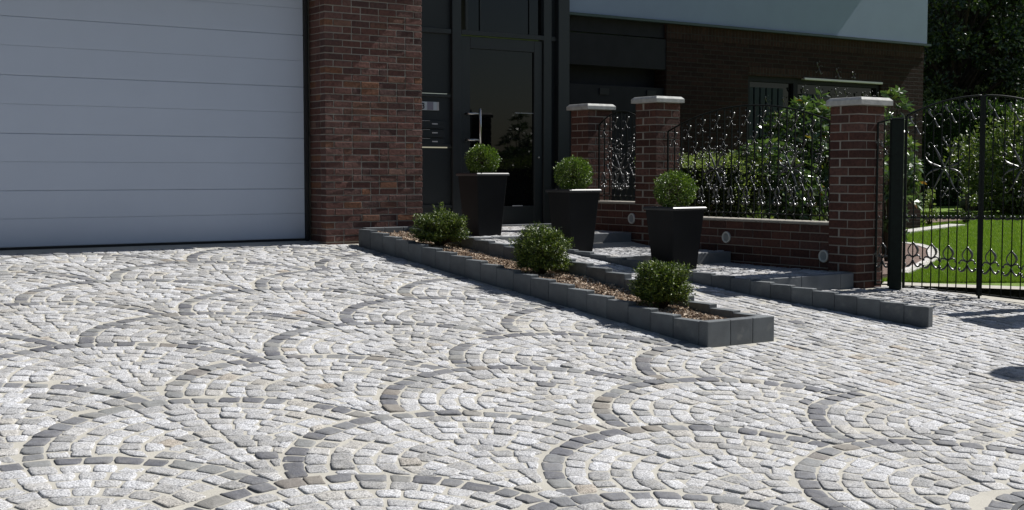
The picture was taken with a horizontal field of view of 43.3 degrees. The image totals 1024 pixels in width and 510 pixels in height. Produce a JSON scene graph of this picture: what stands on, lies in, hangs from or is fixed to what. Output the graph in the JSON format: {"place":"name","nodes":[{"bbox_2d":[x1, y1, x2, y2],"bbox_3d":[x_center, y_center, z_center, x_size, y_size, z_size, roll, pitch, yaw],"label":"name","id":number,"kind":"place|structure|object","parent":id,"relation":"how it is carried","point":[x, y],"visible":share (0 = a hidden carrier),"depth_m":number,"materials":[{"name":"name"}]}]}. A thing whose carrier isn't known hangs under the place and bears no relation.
{"place":"outdoors","nodes":[
{"label":"outdoors","id":0,"kind":"place"},
{"bbox_2d":[0,235,1023,509],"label":"driveway","id":1,"kind":"structure","parent":0,"point":[980,501],"depth_m":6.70,"materials":[{"name":"grey stone"}]},
{"bbox_2d":[0,0,930,250],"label":"house","id":2,"kind":"structure","parent":1,"relation":"on","point":[123,123],"depth_m":12.69,"materials":[{"name":"red brick"}]},
{"bbox_2d":[0,0,308,250],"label":"garage door","id":3,"kind":"structure","parent":2,"relation":"in","point":[109,109],"depth_m":11.84,"materials":[{"name":"paint"}]},
{"bbox_2d":[461,36,541,223],"bbox_3d":[-0.105,-1.484,15.577,1.187,2.242,0.155,-2,4,-35],"label":"front door","id":4,"kind":"structure","parent":2,"relation":"in","point":[501,79],"depth_m":15.67,"materials":[{"name":"black glass"}]},
{"bbox_2d":[468,0,540,34],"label":"transom window","id":5,"kind":"structure","parent":2,"relation":"in","point":[503,16],"depth_m":15.58,"materials":[{"name":"black glass"}]},
{"bbox_2d":[748,61,882,163],"bbox_3d":[4.456,-1.964,18.926,2.830,1.740,0.190,-2,4,-35],"label":"window","id":6,"kind":"structure","parent":2,"relation":"in","point":[778,91],"depth_m":18.66,"materials":[{"name":"black glass"}]},
{"bbox_2d":[480,232,630,242],"bbox_3d":[0.333,-0.076,13.437,2.312,0.262,0.070,-2,4,-35],"label":"step edge","id":7,"kind":"object","parent":1,"relation":"on","point":[612,237],"visible":0.2,"depth_m":13.86,"materials":[{"name":"grey concrete"}]},
{"bbox_2d":[359,226,773,347],"bbox_3d":[0.171,0.237,10.802,0.710,0.775,4.980,-2,4,-35],"label":"raised bed","id":8,"kind":"object","parent":1,"relation":"on","point":[737,327],"visible":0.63,"depth_m":9.96,"materials":[{"name":"concrete"}]},
{"bbox_2d":[408,202,471,246],"bbox_3d":[-0.674,-0.284,11.922,0.558,0.450,0.546,-2,4,-35],"label":"yew bush","id":9,"kind":"object","parent":8,"relation":"on","point":[442,227],"visible":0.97,"depth_m":11.81,"materials":[{"name":"green plant"}]},
{"bbox_2d":[508,221,574,274],"bbox_3d":[0.252,-0.053,10.611,0.502,0.470,0.518,-2,4,-35],"label":"yew bush","id":10,"kind":"object","parent":8,"relation":"on","point":[541,249],"visible":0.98,"depth_m":10.51,"materials":[{"name":"green plant"}]},
{"bbox_2d":[377,231,726,319],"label":"wood chips","id":11,"kind":"object","parent":8,"relation":"on","point":[585,282],"visible":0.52,"depth_m":10.40,"materials":[{"name":"brown wood"}]},
{"bbox_2d":[627,257,696,308],"bbox_3d":[1.103,0.209,9.409,0.492,0.402,0.475,-2,4,-35],"label":"yew bush","id":12,"kind":"object","parent":8,"relation":"on","point":[662,285],"visible":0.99,"depth_m":9.30,"materials":[{"name":"green plant"}]},
{"bbox_2d":[566,103,615,200],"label":"brick pillar","id":13,"kind":"structure","parent":1,"relation":"on","point":[587,119],"depth_m":14.70,"materials":[{"name":"red brick"}]},
{"bbox_2d":[595,201,635,241],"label":"garden wall","id":14,"kind":"structure","parent":1,"relation":"on","point":[617,216],"depth_m":14.27,"materials":[{"name":"brick"}]},
{"bbox_2d":[598,111,635,200],"bbox_3d":[1.206,-1.098,14.352,0.034,1.010,0.796,-2,4,-35],"label":"fence panel","id":15,"kind":"object","parent":14,"relation":"on","point":[622,176],"visible":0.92,"depth_m":14.39,"materials":[{"name":"metal"}]},
{"bbox_2d":[631,96,684,245],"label":"brick pillar","id":16,"kind":"structure","parent":1,"relation":"on","point":[657,118],"depth_m":13.78,"materials":[{"name":"red brick"}]},
{"bbox_2d":[615,251,730,263],"bbox_3d":[1.560,0.104,12.436,1.446,0.228,0.070,-2,4,-35],"label":"step edge","id":17,"kind":"object","parent":1,"relation":"on","point":[714,257],"visible":0.2,"depth_m":12.64,"materials":[{"name":"grey concrete"}]},
{"bbox_2d":[566,249,932,327],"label":"edging wall","id":18,"kind":"structure","parent":1,"relation":"on","point":[900,312],"depth_m":10.43,"materials":[{"name":"concrete"}]},
{"bbox_2d":[699,216,828,270],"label":"garden wall","id":19,"kind":"structure","parent":1,"relation":"on","point":[801,244],"depth_m":12.38,"materials":[{"name":"brick"}]},
{"bbox_2d":[667,104,830,220],"bbox_3d":[2.314,-0.918,12.761,0.034,1.132,2.346,-2,4,-35],"label":"fence panel","id":20,"kind":"object","parent":19,"relation":"on","point":[762,197],"visible":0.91,"depth_m":12.65,"materials":[{"name":"metal"}]},
{"bbox_2d":[755,273,853,290],"bbox_3d":[2.558,0.312,11.240,1.180,0.263,0.070,-2,4,-35],"label":"step edge","id":21,"kind":"object","parent":1,"relation":"on","point":[836,281],"visible":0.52,"depth_m":11.29,"materials":[{"name":"grey concrete"}]},
{"bbox_2d":[826,97,892,288],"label":"brick pillar","id":22,"kind":"structure","parent":1,"relation":"on","point":[854,121],"depth_m":11.56,"materials":[{"name":"red brick"}]},
{"bbox_2d":[873,119,891,285],"bbox_3d":[3.311,-0.471,11.598,0.182,1.501,0.036,1,4,20],"label":"fence panel","id":23,"kind":"object","parent":22,"relation":"attached to","point":[881,264],"visible":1,"depth_m":11.58,"materials":[{"name":"metal"}]},
{"bbox_2d":[889,117,904,289],"bbox_3d":[3.441,-0.407,11.547,0.112,1.633,0.112,1,4,20],"label":"gate post","id":24,"kind":"object","parent":1,"relation":"on","point":[896,206],"visible":0.79,"depth_m":11.50,"materials":[{"name":"black metal"}]},
{"bbox_2d":[902,95,982,295],"bbox_3d":[3.802,-0.527,11.413,0.650,1.759,0.037,1,4,20],"label":"gate leaf","id":25,"kind":"object","parent":24,"relation":"attached to","point":[931,217],"visible":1,"depth_m":11.41,"materials":[{"name":"metal"}]},
{"bbox_2d":[977,260,980,298],"bbox_3d":[4.096,0.229,11.317,0.022,0.360,0.022,1,4,20],"label":"drop bolt","id":26,"kind":"object","parent":25,"relation":"attached to","point":[979,275],"visible":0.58,"depth_m":11.30,"materials":[{"name":"metal"}]},
{"bbox_2d":[883,282,1023,289],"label":"gate strip","id":27,"kind":"object","parent":1,"relation":"on","point":[964,285],"visible":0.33,"depth_m":11.88,"materials":[{"name":"grey concrete"}]},
{"bbox_2d":[1011,501,1023,509],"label":"manhole cover","id":28,"kind":"object","parent":1,"relation":"on","point":[1018,505],"visible":1,"depth_m":5.54,"materials":[{"name":"metal"}]},
{"bbox_3d":[4.771,-0.269,11.064,0.112,1.633,0.112,1,4,20],"label":"gate post","id":29,"kind":"object","parent":1,"relation":"on","visible":0},
{"bbox_2d":[980,94,1023,299],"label":"gate leaf","id":30,"kind":"object","parent":29,"relation":"attached to","point":[1012,218],"visible":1,"depth_m":11.23,"materials":[{"name":"metal"}]},
{"bbox_2d":[882,206,1023,290],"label":"lawn","id":31,"kind":"structure","parent":0,"point":[945,208],"depth_m":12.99,"materials":[{"name":"green plant"}]},
{"bbox_2d":[881,243,927,274],"bbox_3d":[4.575,0.011,15.006,0.690,0.098,4.799,1,4,16],"label":"gravel bed","id":32,"kind":"object","parent":31,"relation":"on","point":[908,259],"visible":0.24,"depth_m":15.09,"materials":[{"name":"gravel"}]},
{"bbox_2d":[880,85,926,260],"bbox_3d":[4.174,-0.895,14.336,0.905,1.974,0.905,-2,4,-35],"label":"rhododendron","id":33,"kind":"object","parent":32,"relation":"on","point":[910,153],"visible":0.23,"depth_m":14.23,"materials":[{"name":"green plant"}]},
{"bbox_2d":[902,242,938,273],"bbox_3d":[4.726,0.017,15.020,0.490,0.116,4.355,1,4,17],"label":"bed edging","id":34,"kind":"object","parent":31,"relation":"on","point":[924,261],"visible":0.54,"depth_m":14.47,"materials":[{"name":"white stone"}]},
{"bbox_2d":[920,189,939,225],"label":"rose bush","id":35,"kind":"object","parent":31,"relation":"on","point":[928,203],"visible":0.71,"depth_m":20.95,"materials":[{"name":"green plant"}]},
{"bbox_2d":[908,224,964,232],"bbox_3d":[6.290,-0.391,19.845,0.352,0.082,3.030,3,5,41],"label":"bed edging","id":36,"kind":"object","parent":31,"relation":"on","point":[934,227],"visible":0.41,"depth_m":20.13,"materials":[{"name":"white stone"}]},
{"bbox_2d":[925,215,986,222],"bbox_3d":[7.683,-0.640,22.777,0.780,0.052,3.111,3,5,40],"label":"bed","id":37,"kind":"object","parent":31,"relation":"on","point":[938,220],"visible":0.31,"depth_m":22.20,"materials":[{"name":"grey stone"}]},
{"bbox_2d":[953,185,977,222],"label":"rose bush","id":38,"kind":"object","parent":31,"relation":"on","point":[974,200],"visible":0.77,"depth_m":21.58,"materials":[{"name":"green plant"}]},
{"bbox_2d":[923,4,1015,94],"bbox_3d":[11.496,-6.353,36.299,6.663,9.579,6.768,0,4,-4],"label":"garden tree","id":39,"kind":"object","parent":31,"relation":"on","point":[930,84],"depth_m":36.05,"materials":[{"name":"green plant"}]},
{"bbox_2d":[921,97,1023,205],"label":"garden hedge","id":40,"kind":"object","parent":31,"relation":"on","point":[964,122],"visible":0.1,"depth_m":27.85,"materials":[{"name":"green plant"}]},
{"bbox_2d":[927,7,1017,88],"bbox_3d":[14.252,-7.088,37.770,7.746,10.798,7.747,1,4,21],"label":"garden tree","id":41,"kind":"object","parent":31,"relation":"on","point":[970,47],"visible":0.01,"depth_m":37.48,"materials":[{"name":"green plant"}]},
{"bbox_2d":[923,0,1023,113],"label":"garden tree","id":42,"kind":"object","parent":31,"relation":"on","point":[956,34],"visible":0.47,"depth_m":30.26,"materials":[{"name":"green plant"}]},
{"bbox_2d":[923,83,1023,113],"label":"garden hedge","id":43,"kind":"object","parent":31,"relation":"on","point":[962,91],"visible":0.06,"depth_m":30.34,"materials":[{"name":"green plant"}]},
{"bbox_2d":[959,171,993,210],"bbox_3d":[9.596,-1.299,26.283,0.943,1.073,0.760,-2,4,-35],"label":"shrub","id":44,"kind":"object","parent":31,"relation":"on","point":[962,203],"visible":0.08,"depth_m":26.14,"materials":[{"name":"plant"}]},
{"bbox_2d":[931,0,1023,99],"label":"garden tree","id":45,"kind":"object","parent":31,"relation":"on","point":[988,24],"visible":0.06,"depth_m":31.89,"materials":[{"name":"green plant"}]},
{"bbox_2d":[942,104,1023,214],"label":"azalea","id":46,"kind":"object","parent":31,"relation":"on","point":[997,199],"visible":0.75,"depth_m":24.04,"materials":[{"name":"green plant"}]},
{"bbox_2d":[923,287,1023,299],"bbox_3d":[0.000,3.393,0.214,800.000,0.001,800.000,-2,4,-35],"label":"ground","id":47,"kind":"structure","parent":0,"point":[1014,293],"depth_m":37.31,"materials":[{"name":"grey stone"}]},
{"label":"landing","id":48,"kind":"structure","parent":0,"visible":0},
{"bbox_2d":[690,263,846,278],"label":"landing cobbles","id":49,"kind":"object","parent":48,"relation":"on","point":[739,270],"visible":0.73,"depth_m":11.73,"materials":[{"name":"stone"}]},
{"bbox_2d":[643,206,706,268],"bbox_3d":[1.513,-0.162,12.006,0.420,0.578,0.420,-2,4,-35],"label":"plant pot","id":50,"kind":"object","parent":49,"relation":"on","point":[674,234],"visible":0.83,"depth_m":11.88,"materials":[{"name":"plastic"}]},
{"bbox_2d":[652,169,699,206],"bbox_3d":[1.506,-0.608,11.983,0.462,0.402,0.436,-2,4,-35],"label":"boxwood ball","id":51,"kind":"object","parent":50,"relation":"in","point":[672,180],"visible":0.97,"depth_m":11.90,"materials":[{"name":"green plant"}]},
{"label":"landing","id":52,"kind":"structure","parent":0,"visible":0},
{"bbox_2d":[590,246,723,256],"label":"landing cobbles","id":53,"kind":"object","parent":52,"relation":"on","point":[626,251],"visible":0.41,"depth_m":12.82,"materials":[{"name":"stone"}]},
{"bbox_2d":[545,189,601,250],"bbox_3d":[0.610,-0.347,12.822,0.400,0.616,0.400,-2,4,-35],"label":"plant pot","id":54,"kind":"object","parent":53,"relation":"on","point":[573,212],"visible":0.86,"depth_m":12.69,"materials":[{"name":"plastic"}]},
{"bbox_2d":[553,155,595,188],"bbox_3d":[0.615,-0.803,12.789,0.431,0.385,0.445,-2,4,-35],"label":"boxwood ball","id":55,"kind":"object","parent":54,"relation":"in","point":[575,169],"visible":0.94,"depth_m":12.71,"materials":[{"name":"green plant"}]},
{"label":"landing","id":56,"kind":"structure","parent":0,"visible":0},
{"bbox_2d":[468,226,616,236],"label":"landing cobbles","id":57,"kind":"object","parent":56,"relation":"on","point":[510,231],"visible":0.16,"depth_m":14.20,"materials":[{"name":"stone"}]},
{"bbox_2d":[456,173,509,235],"bbox_3d":[-0.303,-0.525,13.311,0.400,0.642,0.400,-2,4,-35],"label":"plant pot","id":58,"kind":"object","parent":57,"relation":"on","point":[482,196],"visible":0.94,"depth_m":13.19,"materials":[{"name":"plastic"}]},
{"bbox_2d":[464,143,501,172],"bbox_3d":[-0.299,-0.978,13.280,0.393,0.365,0.406,-2,4,-35],"label":"boxwood ball","id":59,"kind":"object","parent":58,"relation":"in","point":[480,154],"visible":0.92,"depth_m":13.20,"materials":[{"name":"green plant"}]},
{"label":"garden bed","id":60,"kind":"structure","parent":0,"visible":0},
{"bbox_2d":[633,149,784,218],"bbox_3d":[2.269,-0.552,14.890,1.582,1.359,1.120,3,5,38],"label":"hedge","id":61,"kind":"object","parent":60,"relation":"on","point":[727,186],"visible":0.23,"depth_m":14.39,"materials":[{"name":"green plant"}]},
{"bbox_2d":[747,206,775,218],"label":"seedling","id":62,"kind":"object","parent":60,"relation":"on","point":[765,216],"visible":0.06,"depth_m":13.75,"materials":[{"name":"green plant"}]},
{"bbox_2d":[720,138,827,220],"bbox_3d":[2.923,-0.654,14.907,1.256,1.412,1.411,-2,4,-35],"label":"rhododendron","id":63,"kind":"object","parent":60,"relation":"on","point":[774,158],"visible":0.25,"depth_m":14.53,"materials":[{"name":"green plant"}]},
{"bbox_2d":[748,87,831,220],"bbox_3d":[3.561,-0.981,15.555,1.449,2.058,1.555,-2,4,-35],"label":"rhododendron","id":64,"kind":"object","parent":60,"relation":"on","point":[822,109],"visible":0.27,"depth_m":15.26,"materials":[{"name":"green plant"}]},
{"bbox_2d":[812,210,829,220],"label":"seedling","id":65,"kind":"object","parent":60,"relation":"on","point":[821,218],"visible":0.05,"depth_m":13.18,"materials":[{"name":"green plant"}]}
]}

